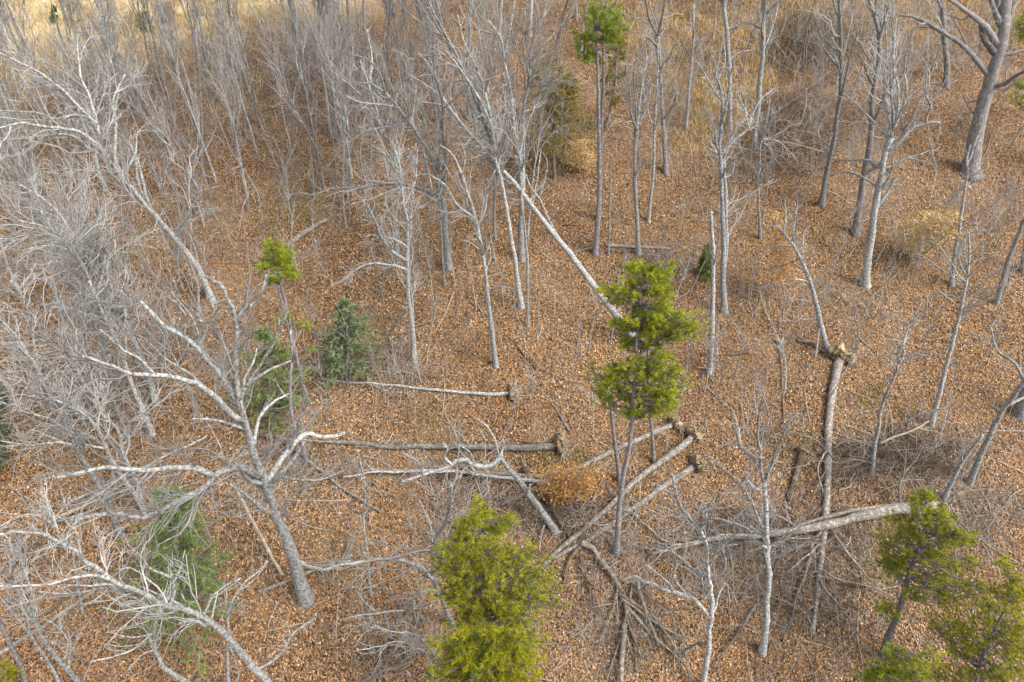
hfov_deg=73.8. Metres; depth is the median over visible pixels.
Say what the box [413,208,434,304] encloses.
sapling
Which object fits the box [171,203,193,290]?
sapling
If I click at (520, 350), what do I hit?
fallen branch
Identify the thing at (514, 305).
sapling
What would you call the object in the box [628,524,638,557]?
sapling
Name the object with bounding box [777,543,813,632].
fallen branch
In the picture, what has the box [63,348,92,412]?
sapling
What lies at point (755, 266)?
sapling
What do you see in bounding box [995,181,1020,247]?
sapling
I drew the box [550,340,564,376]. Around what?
sapling
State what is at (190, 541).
hemlock tree
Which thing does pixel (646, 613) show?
fallen branch
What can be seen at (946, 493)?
bare tree
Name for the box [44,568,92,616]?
fallen log
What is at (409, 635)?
fallen branch
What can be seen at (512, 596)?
pine tree
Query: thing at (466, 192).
bare tree
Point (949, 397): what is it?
sapling
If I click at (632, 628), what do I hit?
fallen branch
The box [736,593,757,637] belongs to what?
sapling
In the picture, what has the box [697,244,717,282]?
cedar sapling
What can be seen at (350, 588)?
sapling
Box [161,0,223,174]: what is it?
bare tree
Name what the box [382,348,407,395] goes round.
sapling
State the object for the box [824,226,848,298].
sapling
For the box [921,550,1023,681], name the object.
pine tree
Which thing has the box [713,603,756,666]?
fallen branch
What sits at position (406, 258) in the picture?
bare tree
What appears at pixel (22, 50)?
bare tree
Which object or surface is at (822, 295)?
sapling
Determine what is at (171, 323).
sapling
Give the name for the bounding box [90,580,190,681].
bare tree
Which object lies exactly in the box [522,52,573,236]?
bare tree
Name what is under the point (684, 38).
dry grass
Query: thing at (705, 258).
sapling
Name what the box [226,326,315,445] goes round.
hemlock tree
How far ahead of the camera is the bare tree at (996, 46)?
36.18 m
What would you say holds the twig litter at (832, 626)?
on the ground at (564, 220)
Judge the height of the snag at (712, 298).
8.050 m
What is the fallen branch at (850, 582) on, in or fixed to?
on the ground at (564, 220)
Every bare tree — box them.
[0,14,224,304]
[0,126,169,406]
[0,246,382,608]
[0,248,154,539]
[0,273,193,514]
[0,471,315,681]
[0,519,87,681]
[0,550,60,681]
[0,617,28,681]
[8,206,155,437]
[59,484,84,613]
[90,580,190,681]
[161,0,223,174]
[183,226,199,264]
[211,544,273,681]
[273,325,316,463]
[284,31,495,271]
[302,391,513,628]
[324,22,414,252]
[324,112,455,364]
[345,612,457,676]
[409,135,501,368]
[428,0,533,309]
[437,158,450,285]
[452,0,592,262]
[481,74,575,326]
[522,52,573,236]
[596,32,683,256]
[619,466,775,681]
[620,0,683,175]
[636,0,680,222]
[673,5,710,128]
[686,27,776,314]
[700,348,838,657]
[719,0,760,132]
[730,77,805,239]
[732,0,785,150]
[753,196,834,367]
[786,0,875,207]
[830,0,903,238]
[830,0,956,289]
[860,279,939,475]
[895,0,1023,182]
[906,223,1019,427]
[932,0,953,89]
[941,428,983,501]
[948,122,998,287]
[956,314,1023,487]
[993,214,1023,305]
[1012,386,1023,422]
[1018,243,1023,275]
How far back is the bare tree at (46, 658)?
22.74 m
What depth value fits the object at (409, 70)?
35.38 m
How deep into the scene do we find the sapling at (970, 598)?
25.58 m
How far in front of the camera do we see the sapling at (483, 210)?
33.97 m
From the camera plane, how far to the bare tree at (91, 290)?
25.41 m
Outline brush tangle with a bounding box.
[0,0,1023,677]
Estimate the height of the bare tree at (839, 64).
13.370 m
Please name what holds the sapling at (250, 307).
on the ground at (564, 220)
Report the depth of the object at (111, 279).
30.63 m
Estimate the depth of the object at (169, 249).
30.98 m
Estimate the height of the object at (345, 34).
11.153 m
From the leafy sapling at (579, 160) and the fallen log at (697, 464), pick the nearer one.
the fallen log at (697, 464)
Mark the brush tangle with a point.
(810, 46)
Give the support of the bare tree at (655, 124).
on the ground at (564, 220)
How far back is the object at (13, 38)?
41.98 m
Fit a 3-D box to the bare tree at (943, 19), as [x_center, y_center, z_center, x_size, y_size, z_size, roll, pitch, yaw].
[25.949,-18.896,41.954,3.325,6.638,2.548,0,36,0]
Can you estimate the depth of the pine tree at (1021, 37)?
37.68 m
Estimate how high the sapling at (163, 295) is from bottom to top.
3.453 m
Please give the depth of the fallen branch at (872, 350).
32.75 m
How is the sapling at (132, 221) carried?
on the ground at (564, 220)
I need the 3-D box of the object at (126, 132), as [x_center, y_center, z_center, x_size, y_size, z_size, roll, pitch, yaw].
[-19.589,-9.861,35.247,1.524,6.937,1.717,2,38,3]
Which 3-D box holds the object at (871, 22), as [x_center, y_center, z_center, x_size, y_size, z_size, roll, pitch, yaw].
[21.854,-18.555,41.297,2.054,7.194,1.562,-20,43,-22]
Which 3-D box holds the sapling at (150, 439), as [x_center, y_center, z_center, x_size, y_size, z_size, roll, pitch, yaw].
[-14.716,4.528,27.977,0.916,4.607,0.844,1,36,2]
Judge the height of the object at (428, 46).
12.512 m
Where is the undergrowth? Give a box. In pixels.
[0,0,1023,681]
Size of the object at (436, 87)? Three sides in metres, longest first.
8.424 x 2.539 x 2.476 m
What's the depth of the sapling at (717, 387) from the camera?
29.25 m
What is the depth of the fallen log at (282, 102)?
41.99 m
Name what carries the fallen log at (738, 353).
on the ground at (564, 220)
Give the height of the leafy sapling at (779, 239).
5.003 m
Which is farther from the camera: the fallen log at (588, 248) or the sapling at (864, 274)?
the fallen log at (588, 248)
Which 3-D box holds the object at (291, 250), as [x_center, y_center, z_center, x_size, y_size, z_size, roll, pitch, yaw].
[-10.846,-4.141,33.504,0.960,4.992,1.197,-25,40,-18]
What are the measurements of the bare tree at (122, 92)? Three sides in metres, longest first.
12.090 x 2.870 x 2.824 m
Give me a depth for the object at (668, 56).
42.24 m
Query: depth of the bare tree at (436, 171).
30.95 m
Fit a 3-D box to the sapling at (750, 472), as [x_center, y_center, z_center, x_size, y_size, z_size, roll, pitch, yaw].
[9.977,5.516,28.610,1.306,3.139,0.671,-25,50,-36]
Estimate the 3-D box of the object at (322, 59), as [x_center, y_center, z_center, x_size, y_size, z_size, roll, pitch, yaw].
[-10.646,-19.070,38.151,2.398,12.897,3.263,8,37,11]
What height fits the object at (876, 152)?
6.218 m
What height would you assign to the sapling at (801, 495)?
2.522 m
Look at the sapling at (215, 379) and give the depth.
28.89 m
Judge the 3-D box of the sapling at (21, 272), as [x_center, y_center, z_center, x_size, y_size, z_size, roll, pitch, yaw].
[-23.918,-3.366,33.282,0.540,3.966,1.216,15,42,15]
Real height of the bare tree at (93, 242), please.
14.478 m
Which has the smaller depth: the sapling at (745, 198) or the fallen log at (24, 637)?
the fallen log at (24, 637)
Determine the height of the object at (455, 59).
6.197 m
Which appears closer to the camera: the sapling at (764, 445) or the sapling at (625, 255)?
the sapling at (764, 445)
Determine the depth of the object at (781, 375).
31.53 m
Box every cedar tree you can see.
[509,55,595,179]
[537,72,594,166]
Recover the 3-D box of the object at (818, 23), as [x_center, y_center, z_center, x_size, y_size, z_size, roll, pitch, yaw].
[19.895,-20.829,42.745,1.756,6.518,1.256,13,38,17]
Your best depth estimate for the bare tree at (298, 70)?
33.66 m
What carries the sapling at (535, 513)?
on the ground at (564, 220)
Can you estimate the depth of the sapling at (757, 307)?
32.30 m
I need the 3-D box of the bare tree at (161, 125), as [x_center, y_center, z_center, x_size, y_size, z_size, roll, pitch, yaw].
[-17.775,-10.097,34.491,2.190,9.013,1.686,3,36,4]
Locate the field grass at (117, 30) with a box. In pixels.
[0,0,337,86]
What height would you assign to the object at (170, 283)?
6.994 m
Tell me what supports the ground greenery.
on the ground at (564, 220)
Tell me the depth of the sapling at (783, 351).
30.79 m
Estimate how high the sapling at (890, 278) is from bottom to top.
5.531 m
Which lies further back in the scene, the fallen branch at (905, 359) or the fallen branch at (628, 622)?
the fallen branch at (905, 359)
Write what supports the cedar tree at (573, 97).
on the ground at (564, 220)
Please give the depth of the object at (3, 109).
36.34 m
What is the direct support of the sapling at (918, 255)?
on the ground at (564, 220)
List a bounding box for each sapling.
[5,239,33,298]
[26,555,49,577]
[48,5,58,22]
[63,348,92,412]
[86,349,134,406]
[109,380,149,452]
[113,179,149,263]
[134,11,154,30]
[136,416,165,475]
[140,361,156,425]
[153,282,182,361]
[155,278,171,321]
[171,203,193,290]
[177,384,224,459]
[185,221,218,301]
[185,347,202,433]
[200,521,218,589]
[202,335,227,419]
[222,475,249,513]
[243,513,269,554]
[246,239,271,303]
[246,310,262,349]
[249,278,257,339]
[253,210,265,275]
[261,204,275,236]
[294,405,316,464]
[297,194,328,279]
[299,280,323,330]
[300,295,324,363]
[300,336,330,421]
[306,251,332,286]
[323,605,339,643]
[326,394,347,426]
[330,296,359,384]
[340,449,388,596]
[342,576,354,607]
[350,434,359,483]
[358,281,375,341]
[365,339,385,399]
[372,231,412,299]
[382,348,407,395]
[390,324,414,366]
[390,533,422,595]
[396,493,414,538]
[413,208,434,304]
[421,181,437,253]
[422,289,437,344]
[433,203,465,283]
[457,272,470,351]
[463,236,476,308]
[474,181,502,261]
[474,203,485,265]
[475,294,503,350]
[476,175,497,249]
[492,245,504,307]
[502,284,529,361]
[509,363,530,431]
[520,283,531,335]
[521,456,610,508]
[524,357,543,423]
[526,495,546,532]
[529,281,544,341]
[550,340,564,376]
[557,285,572,336]
[561,134,602,171]
[567,332,587,391]
[575,308,589,357]
[577,358,601,435]
[578,611,604,647]
[585,266,606,347]
[596,242,608,283]
[607,153,613,254]
[609,275,626,341]
[611,195,622,243]
[622,224,633,286]
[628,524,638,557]
[639,600,657,650]
[656,471,663,504]
[661,221,670,267]
[669,226,697,312]
[673,170,694,245]
[674,357,696,414]
[684,338,696,380]
[689,214,717,294]
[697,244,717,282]
[699,321,717,392]
[703,343,730,425]
[707,290,729,379]
[727,289,759,379]
[733,176,764,224]
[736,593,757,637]
[739,455,762,486]
[742,383,761,433]
[745,231,774,300]
[750,505,759,560]
[752,283,768,329]
[754,362,770,428]
[756,289,798,393]
[756,416,780,467]
[759,208,816,304]
[760,321,790,388]
[762,254,783,315]
[774,353,789,388]
[776,198,795,269]
[779,413,803,449]
[780,406,808,434]
[792,185,805,229]
[794,474,809,510]
[795,196,809,243]
[800,289,831,333]
[816,280,828,321]
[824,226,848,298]
[829,179,895,249]
[831,313,865,395]
[842,193,871,270]
[844,273,864,349]
[844,290,860,341]
[846,390,859,432]
[851,207,867,248]
[855,245,877,312]
[857,290,883,334]
[871,285,893,334]
[873,244,897,296]
[874,228,916,311]
[875,174,906,264]
[875,179,891,234]
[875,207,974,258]
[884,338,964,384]
[886,230,905,271]
[886,394,997,435]
[906,433,933,473]
[909,218,928,287]
[917,288,960,360]
[923,125,952,200]
[934,196,1004,283]
[936,353,972,429]
[937,153,981,229]
[940,195,1008,251]
[946,453,975,504]
[949,417,974,477]
[958,244,1006,325]
[967,567,983,619]
[975,304,1010,371]
[979,215,1006,254]
[983,344,1016,391]
[990,241,1005,296]
[992,165,1023,227]
[993,249,1023,322]
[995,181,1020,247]
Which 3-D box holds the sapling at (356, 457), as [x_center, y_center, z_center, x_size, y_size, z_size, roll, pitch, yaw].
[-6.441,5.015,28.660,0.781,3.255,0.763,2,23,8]
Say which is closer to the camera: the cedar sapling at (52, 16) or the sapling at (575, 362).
the sapling at (575, 362)
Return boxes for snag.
[364,306,408,381]
[515,152,560,233]
[705,211,719,375]
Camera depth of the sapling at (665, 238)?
33.54 m
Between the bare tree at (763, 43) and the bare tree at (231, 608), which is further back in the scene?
the bare tree at (763, 43)
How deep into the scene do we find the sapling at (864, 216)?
34.89 m
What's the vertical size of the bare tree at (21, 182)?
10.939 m
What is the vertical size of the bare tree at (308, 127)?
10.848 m
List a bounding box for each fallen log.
[0,591,94,655]
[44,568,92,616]
[47,461,129,526]
[52,459,163,520]
[58,487,141,522]
[70,435,206,501]
[201,506,229,535]
[236,490,283,576]
[257,541,368,593]
[263,413,571,461]
[272,94,298,109]
[286,218,327,246]
[294,448,380,511]
[318,375,522,405]
[335,435,549,488]
[340,448,587,493]
[358,630,428,681]
[465,440,555,442]
[499,412,685,505]
[521,466,571,537]
[532,421,707,566]
[551,403,570,431]
[553,448,711,560]
[564,247,592,253]
[606,244,669,249]
[606,486,937,593]
[618,623,626,681]
[700,351,748,355]
[771,66,836,116]
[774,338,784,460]
[775,336,878,657]
[785,443,812,501]
[796,338,839,356]
[797,501,914,525]
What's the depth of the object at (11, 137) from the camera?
36.59 m
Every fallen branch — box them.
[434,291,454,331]
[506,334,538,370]
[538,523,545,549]
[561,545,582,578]
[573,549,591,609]
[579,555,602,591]
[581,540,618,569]
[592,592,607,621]
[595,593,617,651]
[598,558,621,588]
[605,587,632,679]
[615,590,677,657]
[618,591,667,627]
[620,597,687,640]
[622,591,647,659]
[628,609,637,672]
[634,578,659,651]
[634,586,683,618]
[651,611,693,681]
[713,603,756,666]
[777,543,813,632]
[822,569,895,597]
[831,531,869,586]
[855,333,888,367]
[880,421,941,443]
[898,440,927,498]
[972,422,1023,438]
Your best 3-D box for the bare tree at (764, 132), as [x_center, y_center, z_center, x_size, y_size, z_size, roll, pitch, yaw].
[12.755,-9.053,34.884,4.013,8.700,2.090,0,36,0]
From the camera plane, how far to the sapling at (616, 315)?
32.09 m
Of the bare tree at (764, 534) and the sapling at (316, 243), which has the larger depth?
the sapling at (316, 243)
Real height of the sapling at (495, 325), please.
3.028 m
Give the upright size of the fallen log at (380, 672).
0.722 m
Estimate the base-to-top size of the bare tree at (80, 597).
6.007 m
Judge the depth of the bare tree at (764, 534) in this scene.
22.19 m
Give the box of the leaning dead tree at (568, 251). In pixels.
[397,39,650,348]
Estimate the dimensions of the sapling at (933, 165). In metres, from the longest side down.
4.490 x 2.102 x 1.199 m
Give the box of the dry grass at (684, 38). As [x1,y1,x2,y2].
[0,0,1023,248]
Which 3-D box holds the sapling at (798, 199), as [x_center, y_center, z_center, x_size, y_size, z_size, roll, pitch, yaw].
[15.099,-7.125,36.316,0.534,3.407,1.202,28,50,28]
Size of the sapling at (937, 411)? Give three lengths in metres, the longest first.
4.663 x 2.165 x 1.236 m
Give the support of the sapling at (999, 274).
on the ground at (564, 220)
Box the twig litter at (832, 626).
[0,0,1023,681]
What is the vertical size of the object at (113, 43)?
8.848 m
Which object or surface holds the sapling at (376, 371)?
on the ground at (564, 220)
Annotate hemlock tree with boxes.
[0,385,14,468]
[96,483,237,681]
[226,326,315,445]
[300,297,392,390]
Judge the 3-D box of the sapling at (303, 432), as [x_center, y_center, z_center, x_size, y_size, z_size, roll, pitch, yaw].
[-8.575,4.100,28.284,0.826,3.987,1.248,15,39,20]
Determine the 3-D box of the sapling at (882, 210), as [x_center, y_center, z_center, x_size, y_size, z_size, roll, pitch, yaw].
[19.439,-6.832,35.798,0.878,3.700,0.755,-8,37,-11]
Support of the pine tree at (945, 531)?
on the ground at (564, 220)
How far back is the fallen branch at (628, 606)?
25.88 m
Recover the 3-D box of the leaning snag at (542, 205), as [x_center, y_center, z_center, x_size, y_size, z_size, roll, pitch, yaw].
[1.431,-7.389,35.523,2.584,4.733,1.244,6,36,8]
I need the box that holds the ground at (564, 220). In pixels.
[0,0,1023,681]
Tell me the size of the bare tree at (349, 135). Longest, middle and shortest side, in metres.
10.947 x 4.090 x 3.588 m
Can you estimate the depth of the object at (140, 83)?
37.82 m
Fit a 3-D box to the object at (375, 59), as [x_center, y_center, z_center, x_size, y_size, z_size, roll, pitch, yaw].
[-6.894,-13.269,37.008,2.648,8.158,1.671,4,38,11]
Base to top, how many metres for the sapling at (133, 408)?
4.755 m
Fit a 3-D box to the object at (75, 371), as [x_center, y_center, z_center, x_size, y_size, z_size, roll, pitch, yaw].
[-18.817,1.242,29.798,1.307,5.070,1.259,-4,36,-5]
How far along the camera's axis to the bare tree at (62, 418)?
23.10 m
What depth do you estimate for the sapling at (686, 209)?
34.69 m
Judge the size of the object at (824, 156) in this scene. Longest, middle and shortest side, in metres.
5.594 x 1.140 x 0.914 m
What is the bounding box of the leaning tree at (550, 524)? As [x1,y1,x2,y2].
[399,417,559,536]
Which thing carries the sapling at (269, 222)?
on the ground at (564, 220)
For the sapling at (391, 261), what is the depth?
33.45 m
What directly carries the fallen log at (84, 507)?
on the ground at (564, 220)
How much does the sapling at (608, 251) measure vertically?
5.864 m
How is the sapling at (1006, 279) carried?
on the ground at (564, 220)
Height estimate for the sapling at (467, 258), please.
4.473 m
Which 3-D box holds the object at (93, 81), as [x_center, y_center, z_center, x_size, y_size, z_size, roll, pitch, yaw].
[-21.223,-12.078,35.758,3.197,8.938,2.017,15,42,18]
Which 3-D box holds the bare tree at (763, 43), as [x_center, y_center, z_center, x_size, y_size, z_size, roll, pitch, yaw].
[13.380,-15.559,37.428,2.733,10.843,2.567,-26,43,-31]
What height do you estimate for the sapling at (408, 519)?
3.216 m
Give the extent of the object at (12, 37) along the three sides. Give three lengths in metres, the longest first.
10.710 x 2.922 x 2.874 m
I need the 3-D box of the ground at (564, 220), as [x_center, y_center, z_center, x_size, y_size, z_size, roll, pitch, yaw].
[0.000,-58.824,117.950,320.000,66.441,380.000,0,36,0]
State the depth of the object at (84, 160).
34.29 m
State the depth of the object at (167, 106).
36.03 m
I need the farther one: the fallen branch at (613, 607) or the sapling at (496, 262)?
the sapling at (496, 262)
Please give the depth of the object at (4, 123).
31.77 m
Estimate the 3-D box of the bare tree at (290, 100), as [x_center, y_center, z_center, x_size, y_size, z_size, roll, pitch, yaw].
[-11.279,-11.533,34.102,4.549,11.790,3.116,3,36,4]
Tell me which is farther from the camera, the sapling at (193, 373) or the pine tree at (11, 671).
the sapling at (193, 373)
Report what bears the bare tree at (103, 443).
on the ground at (564, 220)
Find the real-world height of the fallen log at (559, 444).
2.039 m
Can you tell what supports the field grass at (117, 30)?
on the ground at (564, 220)
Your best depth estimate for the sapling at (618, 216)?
35.05 m
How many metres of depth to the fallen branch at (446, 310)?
33.79 m
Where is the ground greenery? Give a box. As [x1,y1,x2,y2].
[32,15,919,630]
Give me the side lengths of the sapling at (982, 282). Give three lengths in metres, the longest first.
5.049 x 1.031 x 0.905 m
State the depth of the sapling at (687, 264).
32.71 m
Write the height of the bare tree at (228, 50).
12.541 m
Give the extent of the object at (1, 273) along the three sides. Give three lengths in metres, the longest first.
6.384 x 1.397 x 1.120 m
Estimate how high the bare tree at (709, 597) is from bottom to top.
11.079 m
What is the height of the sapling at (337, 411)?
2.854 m
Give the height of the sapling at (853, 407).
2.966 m
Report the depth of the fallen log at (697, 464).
28.80 m
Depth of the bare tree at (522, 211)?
27.57 m
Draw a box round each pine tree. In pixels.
[0,657,30,681]
[255,234,318,396]
[421,616,553,681]
[424,492,573,643]
[571,0,631,256]
[579,258,712,557]
[596,34,628,127]
[848,640,947,681]
[868,485,1001,660]
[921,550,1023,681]
[1005,10,1023,118]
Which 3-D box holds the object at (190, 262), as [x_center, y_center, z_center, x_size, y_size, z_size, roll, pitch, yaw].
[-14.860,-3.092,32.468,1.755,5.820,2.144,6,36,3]
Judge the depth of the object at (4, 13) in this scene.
38.65 m
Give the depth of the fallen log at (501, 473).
29.19 m
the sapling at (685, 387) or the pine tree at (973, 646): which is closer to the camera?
the pine tree at (973, 646)
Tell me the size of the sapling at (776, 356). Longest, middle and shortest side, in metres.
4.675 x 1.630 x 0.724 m
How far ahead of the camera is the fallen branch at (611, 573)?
27.45 m
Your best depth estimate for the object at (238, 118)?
34.17 m
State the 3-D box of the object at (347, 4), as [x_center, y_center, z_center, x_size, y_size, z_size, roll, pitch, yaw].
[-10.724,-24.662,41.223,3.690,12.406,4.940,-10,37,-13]
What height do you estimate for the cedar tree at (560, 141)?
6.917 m
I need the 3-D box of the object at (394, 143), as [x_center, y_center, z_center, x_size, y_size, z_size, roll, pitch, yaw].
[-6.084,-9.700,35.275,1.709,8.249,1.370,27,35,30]
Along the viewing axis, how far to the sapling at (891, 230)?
34.51 m
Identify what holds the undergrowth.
on the ground at (564, 220)
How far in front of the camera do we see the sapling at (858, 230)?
35.83 m

